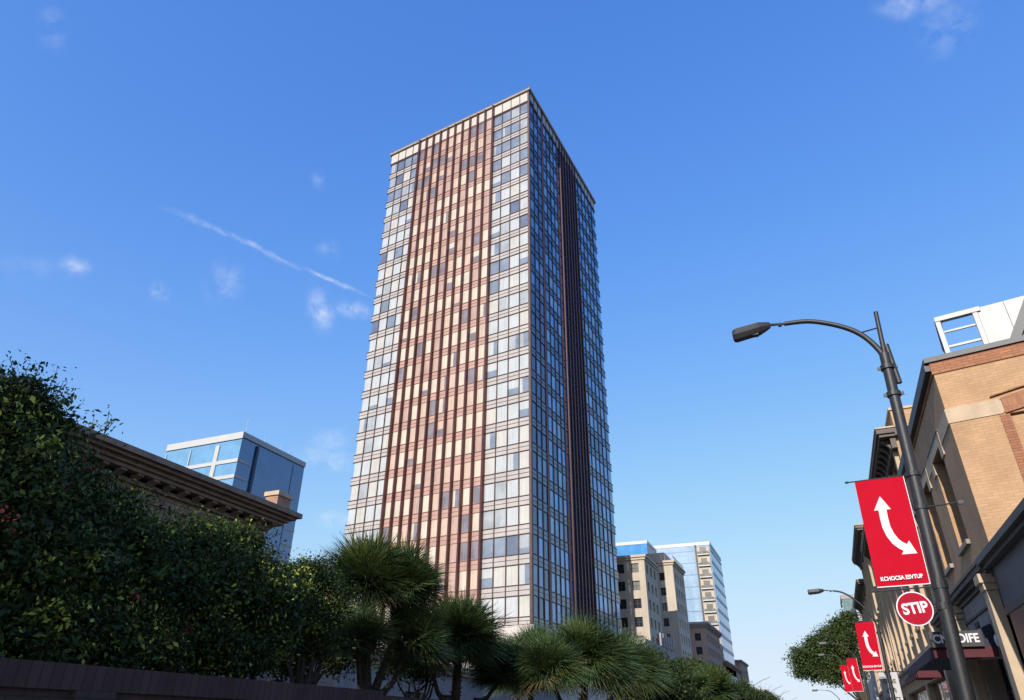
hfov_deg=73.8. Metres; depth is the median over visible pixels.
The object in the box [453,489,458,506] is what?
window
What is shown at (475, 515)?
window
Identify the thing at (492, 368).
window
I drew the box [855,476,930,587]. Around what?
banner
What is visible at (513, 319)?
window
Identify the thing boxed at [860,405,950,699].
brick row building
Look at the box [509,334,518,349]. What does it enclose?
window
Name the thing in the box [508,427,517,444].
window
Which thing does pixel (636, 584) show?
window
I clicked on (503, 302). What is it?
window
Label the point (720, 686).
fan palm
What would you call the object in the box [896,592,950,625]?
round sign
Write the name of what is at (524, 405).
window
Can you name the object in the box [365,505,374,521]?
window
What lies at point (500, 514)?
window
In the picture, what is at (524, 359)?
window
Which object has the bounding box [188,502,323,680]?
flowering shrub
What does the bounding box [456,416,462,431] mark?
window
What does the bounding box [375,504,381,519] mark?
window
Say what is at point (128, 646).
flowering shrub
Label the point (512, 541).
window
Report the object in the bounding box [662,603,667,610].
window
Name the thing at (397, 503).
window
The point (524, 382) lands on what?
window
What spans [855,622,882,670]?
banner
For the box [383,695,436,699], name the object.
garden wall
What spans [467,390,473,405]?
window
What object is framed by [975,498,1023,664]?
corner shop
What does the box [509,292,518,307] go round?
window
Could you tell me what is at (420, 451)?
window
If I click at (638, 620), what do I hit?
window
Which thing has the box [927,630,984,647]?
shop sign
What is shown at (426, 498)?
window
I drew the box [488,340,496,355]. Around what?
window
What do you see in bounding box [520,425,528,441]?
window
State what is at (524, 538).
window
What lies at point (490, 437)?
window
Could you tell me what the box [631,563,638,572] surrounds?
window
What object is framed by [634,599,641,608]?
window
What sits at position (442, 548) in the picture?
window
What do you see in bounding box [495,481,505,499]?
window
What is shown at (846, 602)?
green glass tower
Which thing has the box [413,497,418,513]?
window
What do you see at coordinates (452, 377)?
window
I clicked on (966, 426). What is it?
brick corner building
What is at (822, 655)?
street lamp
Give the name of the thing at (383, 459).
window
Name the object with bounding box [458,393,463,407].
window
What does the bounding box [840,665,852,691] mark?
banner
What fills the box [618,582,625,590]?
window
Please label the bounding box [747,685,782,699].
street tree
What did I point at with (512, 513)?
window
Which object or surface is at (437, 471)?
window
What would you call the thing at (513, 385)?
window
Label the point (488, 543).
window
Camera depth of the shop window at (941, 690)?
29.76 m
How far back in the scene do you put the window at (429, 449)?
98.64 m
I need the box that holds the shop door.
[997,649,1023,699]
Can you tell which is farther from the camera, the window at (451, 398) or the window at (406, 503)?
the window at (451, 398)
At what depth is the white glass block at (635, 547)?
221.30 m
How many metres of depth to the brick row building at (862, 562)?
48.94 m
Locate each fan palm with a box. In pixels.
[311,521,457,694]
[406,588,549,699]
[484,617,555,699]
[501,604,678,699]
[686,660,740,699]
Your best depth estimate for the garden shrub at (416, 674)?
16.83 m
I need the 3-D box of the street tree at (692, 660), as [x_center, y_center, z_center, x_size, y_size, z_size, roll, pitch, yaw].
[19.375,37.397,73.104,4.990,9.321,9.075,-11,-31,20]
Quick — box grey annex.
[246,653,560,699]
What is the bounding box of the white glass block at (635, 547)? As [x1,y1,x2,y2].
[615,540,656,555]
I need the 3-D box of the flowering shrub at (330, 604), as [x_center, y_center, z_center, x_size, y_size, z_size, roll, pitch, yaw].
[-3.506,5.643,11.457,1.947,4.620,2.087,6,-29,-9]
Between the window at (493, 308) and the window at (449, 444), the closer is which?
the window at (449, 444)
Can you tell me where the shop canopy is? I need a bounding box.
[907,624,1000,677]
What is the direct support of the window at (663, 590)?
in the stone tower block at (672, 601)
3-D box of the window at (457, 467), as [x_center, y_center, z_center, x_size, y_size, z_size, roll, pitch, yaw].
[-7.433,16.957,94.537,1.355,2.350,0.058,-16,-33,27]
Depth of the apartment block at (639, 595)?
116.15 m
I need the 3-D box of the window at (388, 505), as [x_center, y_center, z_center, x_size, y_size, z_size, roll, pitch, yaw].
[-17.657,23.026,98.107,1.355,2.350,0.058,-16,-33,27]
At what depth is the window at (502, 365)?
98.55 m
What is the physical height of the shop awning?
0.700 m
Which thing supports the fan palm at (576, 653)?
on the ground
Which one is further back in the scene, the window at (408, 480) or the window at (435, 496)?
the window at (408, 480)
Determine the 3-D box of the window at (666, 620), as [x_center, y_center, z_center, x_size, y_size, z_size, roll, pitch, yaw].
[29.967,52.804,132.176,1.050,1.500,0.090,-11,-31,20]
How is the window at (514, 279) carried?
in the office tower at (481, 459)
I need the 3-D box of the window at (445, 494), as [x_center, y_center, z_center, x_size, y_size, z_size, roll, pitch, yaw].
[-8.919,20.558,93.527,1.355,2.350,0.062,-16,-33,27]
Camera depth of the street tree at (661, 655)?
36.73 m
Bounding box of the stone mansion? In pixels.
[51,417,302,676]
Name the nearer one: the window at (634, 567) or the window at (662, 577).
the window at (634, 567)
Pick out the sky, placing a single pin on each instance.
(194, 196)
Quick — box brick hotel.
[689,621,722,669]
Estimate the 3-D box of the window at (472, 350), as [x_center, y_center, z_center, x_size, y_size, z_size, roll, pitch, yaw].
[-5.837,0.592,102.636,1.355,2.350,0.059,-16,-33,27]
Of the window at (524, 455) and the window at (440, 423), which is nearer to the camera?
the window at (524, 455)
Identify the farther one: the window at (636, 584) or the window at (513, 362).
the window at (636, 584)
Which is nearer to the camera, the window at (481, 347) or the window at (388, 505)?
the window at (388, 505)
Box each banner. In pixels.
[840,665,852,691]
[846,658,862,691]
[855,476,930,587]
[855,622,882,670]
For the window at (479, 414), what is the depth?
96.62 m
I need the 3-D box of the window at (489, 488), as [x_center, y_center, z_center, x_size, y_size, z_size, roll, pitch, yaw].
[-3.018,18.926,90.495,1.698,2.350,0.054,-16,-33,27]
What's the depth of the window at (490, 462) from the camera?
92.26 m
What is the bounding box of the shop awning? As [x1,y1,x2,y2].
[904,670,944,685]
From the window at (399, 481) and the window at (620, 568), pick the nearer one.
the window at (399, 481)
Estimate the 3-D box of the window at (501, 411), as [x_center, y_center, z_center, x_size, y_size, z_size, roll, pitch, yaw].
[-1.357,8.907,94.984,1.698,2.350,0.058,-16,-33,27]
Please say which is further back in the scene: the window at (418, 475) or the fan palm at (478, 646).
the window at (418, 475)
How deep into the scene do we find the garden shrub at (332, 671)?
14.32 m
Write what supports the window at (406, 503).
in the office tower at (481, 459)
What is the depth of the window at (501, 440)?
93.21 m
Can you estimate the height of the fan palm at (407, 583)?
5.868 m
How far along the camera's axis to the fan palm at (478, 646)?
18.09 m
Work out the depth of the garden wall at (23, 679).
6.33 m
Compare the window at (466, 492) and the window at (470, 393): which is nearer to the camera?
the window at (466, 492)
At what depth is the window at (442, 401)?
101.46 m
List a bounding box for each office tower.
[341,86,622,699]
[653,541,736,684]
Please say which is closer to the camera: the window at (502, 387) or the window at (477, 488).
the window at (477, 488)
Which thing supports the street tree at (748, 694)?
on the ground
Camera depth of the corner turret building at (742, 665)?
276.70 m
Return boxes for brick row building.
[852,524,907,699]
[853,579,884,699]
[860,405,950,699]
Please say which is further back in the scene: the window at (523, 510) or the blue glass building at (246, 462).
the blue glass building at (246, 462)
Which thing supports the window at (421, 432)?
in the office tower at (481, 459)
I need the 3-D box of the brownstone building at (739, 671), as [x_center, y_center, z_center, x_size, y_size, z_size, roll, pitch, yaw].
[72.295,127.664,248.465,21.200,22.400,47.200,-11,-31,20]
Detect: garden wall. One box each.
[0,657,383,699]
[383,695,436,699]
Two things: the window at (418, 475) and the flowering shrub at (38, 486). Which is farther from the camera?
the window at (418, 475)
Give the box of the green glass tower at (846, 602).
[840,594,864,691]
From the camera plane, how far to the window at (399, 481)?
99.20 m
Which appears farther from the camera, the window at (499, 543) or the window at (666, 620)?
the window at (666, 620)
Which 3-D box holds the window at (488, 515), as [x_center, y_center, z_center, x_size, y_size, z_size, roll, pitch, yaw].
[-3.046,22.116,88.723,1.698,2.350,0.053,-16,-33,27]
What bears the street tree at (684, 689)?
on the ground
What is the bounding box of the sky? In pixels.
[0,0,1023,699]
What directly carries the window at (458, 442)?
in the office tower at (481, 459)
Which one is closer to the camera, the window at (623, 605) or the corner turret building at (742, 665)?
the window at (623, 605)
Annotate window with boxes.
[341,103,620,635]
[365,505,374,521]
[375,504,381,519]
[377,480,383,495]
[380,456,386,471]
[385,502,390,517]
[394,500,399,516]
[396,476,402,491]
[403,498,409,514]
[405,691,419,697]
[406,474,411,489]
[408,450,413,465]
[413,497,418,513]
[415,472,420,487]
[417,448,422,463]
[419,425,424,439]
[423,495,428,511]
[424,470,430,486]
[426,446,432,461]
[428,423,433,437]
[432,493,438,510]
[434,468,440,484]
[436,444,441,459]
[437,420,443,435]
[439,398,444,412]
[439,545,445,563]
[441,518,447,535]
[442,491,448,508]
[444,466,450,482]
[445,442,451,457]
[447,418,452,433]
[448,395,453,410]
[449,373,455,387]
[450,543,456,561]
[451,516,457,533]
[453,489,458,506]
[454,464,460,480]
[455,439,461,455]
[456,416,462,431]
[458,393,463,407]
[459,371,464,385]
[460,542,467,560]
[462,514,468,532]
[463,487,469,504]
[464,462,470,478]
[465,437,471,453]
[466,413,472,428]
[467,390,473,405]
[468,368,473,382]
[469,347,474,360]
[471,541,477,559]
[472,513,478,530]
[473,486,479,503]
[474,460,480,476]
[475,435,481,451]
[476,411,481,426]
[477,388,482,402]
[478,365,483,380]
[479,344,484,358]
[482,539,492,557]
[483,510,493,528]
[484,483,493,501]
[485,457,494,474]
[486,408,495,424]
[486,432,494,448]
[487,385,495,400]
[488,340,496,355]
[488,362,496,377]
[489,299,497,313]
[489,319,497,334]
[494,537,504,556]
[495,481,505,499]
[495,508,505,527]
[496,429,506,446]
[496,455,505,472]
[497,382,506,398]
[497,405,506,421]
[498,337,507,352]
[498,359,507,374]
[499,296,507,310]
[499,316,507,331]
[507,479,517,497]
[507,506,517,525]
[507,535,517,554]
[508,379,517,395]
[508,403,517,419]
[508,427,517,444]
[508,452,517,470]
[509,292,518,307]
[509,313,518,328]
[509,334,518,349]
[509,356,518,371]
[510,273,518,286]
[519,505,528,523]
[519,534,528,553]
[520,331,527,346]
[520,353,528,368]
[520,376,528,392]
[520,400,528,416]
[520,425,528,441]
[520,450,528,467]
[520,477,528,495]
[617,564,623,573]
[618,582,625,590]
[620,599,626,608]
[620,618,627,627]
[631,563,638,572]
[632,581,639,589]
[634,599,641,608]
[635,617,642,626]
[659,573,664,580]
[661,588,665,595]
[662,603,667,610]
[664,618,668,626]
[694,633,700,640]
[696,647,702,654]
[913,688,928,699]
[932,678,950,699]
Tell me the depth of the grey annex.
35.46 m
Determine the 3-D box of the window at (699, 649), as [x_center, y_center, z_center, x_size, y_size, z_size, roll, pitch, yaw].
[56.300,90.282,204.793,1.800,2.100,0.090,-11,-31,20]
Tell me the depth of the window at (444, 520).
91.83 m
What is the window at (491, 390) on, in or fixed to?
in the office tower at (481, 459)
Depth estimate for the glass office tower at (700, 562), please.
249.24 m
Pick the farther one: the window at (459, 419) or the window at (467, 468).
the window at (459, 419)
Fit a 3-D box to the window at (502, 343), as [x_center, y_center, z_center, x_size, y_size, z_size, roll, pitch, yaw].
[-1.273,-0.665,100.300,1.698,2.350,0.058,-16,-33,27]
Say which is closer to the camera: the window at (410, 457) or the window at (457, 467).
the window at (457, 467)
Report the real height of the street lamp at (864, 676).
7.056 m
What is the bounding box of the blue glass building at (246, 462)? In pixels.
[165,419,305,568]
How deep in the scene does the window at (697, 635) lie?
206.65 m
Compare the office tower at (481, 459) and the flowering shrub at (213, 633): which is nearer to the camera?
the flowering shrub at (213, 633)
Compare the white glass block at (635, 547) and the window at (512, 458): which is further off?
the white glass block at (635, 547)
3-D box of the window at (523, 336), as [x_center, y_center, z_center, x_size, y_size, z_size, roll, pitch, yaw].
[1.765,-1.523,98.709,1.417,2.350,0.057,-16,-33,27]
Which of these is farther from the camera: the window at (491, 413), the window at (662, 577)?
the window at (662, 577)
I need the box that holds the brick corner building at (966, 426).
[897,296,1023,699]
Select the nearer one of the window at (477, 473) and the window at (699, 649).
the window at (477, 473)
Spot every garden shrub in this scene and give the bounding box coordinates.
[261,636,373,684]
[370,650,453,698]
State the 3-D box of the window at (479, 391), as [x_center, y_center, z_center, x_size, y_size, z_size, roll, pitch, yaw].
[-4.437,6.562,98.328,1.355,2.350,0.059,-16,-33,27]
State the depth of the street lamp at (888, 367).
13.80 m
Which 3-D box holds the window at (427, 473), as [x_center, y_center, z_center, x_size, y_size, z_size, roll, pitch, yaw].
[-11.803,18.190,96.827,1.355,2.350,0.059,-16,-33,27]
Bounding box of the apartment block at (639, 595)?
[616,554,661,644]
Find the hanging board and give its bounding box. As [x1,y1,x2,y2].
[877,671,906,699]
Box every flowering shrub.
[0,349,172,662]
[6,405,229,671]
[122,501,282,678]
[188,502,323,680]
[279,547,370,684]
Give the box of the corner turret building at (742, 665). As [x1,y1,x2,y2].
[734,660,749,690]
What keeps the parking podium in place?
on the ground
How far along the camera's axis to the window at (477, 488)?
91.25 m
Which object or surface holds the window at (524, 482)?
in the office tower at (481, 459)
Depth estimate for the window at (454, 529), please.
91.02 m
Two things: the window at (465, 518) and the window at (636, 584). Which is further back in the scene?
the window at (636, 584)
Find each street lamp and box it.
[732,311,975,699]
[807,589,895,699]
[818,654,859,699]
[819,642,870,699]
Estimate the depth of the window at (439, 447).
97.92 m
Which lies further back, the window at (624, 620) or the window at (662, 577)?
the window at (662, 577)
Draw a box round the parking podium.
[632,633,677,699]
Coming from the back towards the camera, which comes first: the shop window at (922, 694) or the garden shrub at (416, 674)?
the shop window at (922, 694)
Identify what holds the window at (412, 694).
in the grey annex
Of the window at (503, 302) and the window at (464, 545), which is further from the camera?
the window at (503, 302)
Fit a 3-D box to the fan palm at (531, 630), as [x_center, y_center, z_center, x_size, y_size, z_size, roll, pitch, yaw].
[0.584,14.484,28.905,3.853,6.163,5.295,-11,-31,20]
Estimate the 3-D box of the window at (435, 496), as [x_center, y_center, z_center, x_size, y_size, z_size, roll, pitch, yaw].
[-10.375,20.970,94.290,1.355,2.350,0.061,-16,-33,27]
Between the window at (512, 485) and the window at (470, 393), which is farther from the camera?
the window at (470, 393)
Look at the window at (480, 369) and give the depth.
100.16 m
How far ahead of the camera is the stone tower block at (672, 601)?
135.06 m
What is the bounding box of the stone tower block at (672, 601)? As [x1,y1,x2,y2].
[646,552,691,660]
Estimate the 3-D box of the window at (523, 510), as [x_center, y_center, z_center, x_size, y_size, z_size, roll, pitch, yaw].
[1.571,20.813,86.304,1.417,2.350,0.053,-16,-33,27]
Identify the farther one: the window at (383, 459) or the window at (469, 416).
the window at (383, 459)
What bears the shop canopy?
attached to the brick corner building at (966, 426)
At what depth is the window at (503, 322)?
102.09 m
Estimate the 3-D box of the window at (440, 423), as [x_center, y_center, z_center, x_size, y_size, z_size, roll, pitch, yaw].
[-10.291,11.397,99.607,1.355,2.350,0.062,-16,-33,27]
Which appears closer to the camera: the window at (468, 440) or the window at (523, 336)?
the window at (468, 440)
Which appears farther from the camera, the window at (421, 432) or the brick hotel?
the brick hotel
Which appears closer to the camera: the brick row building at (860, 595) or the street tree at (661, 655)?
the street tree at (661, 655)
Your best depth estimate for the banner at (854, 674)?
46.97 m
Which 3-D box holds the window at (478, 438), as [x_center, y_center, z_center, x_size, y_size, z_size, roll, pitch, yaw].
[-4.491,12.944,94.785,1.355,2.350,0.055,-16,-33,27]
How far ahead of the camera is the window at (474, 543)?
87.71 m
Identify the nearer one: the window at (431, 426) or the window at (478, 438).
the window at (478, 438)
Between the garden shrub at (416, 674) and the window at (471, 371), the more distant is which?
the window at (471, 371)
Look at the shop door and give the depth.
18.17 m
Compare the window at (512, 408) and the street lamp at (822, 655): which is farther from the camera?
the window at (512, 408)
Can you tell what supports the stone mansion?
on the ground
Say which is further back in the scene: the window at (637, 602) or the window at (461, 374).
the window at (637, 602)
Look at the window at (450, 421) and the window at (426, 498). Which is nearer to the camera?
the window at (426, 498)
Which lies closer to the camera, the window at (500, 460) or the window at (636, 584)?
the window at (500, 460)
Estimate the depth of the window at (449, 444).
97.14 m
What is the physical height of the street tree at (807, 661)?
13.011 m
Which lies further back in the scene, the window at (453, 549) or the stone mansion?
the window at (453, 549)
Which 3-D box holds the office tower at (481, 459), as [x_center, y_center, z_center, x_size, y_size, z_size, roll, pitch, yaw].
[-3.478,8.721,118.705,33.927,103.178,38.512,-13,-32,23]
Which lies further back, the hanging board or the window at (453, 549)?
the window at (453, 549)
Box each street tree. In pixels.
[600,645,679,699]
[645,649,709,699]
[675,653,709,667]
[685,660,737,682]
[727,677,759,699]
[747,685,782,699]
[781,606,870,699]
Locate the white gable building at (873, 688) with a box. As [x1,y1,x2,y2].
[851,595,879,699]
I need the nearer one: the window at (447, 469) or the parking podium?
the window at (447, 469)
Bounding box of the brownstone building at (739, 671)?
[722,661,742,683]
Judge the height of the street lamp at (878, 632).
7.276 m

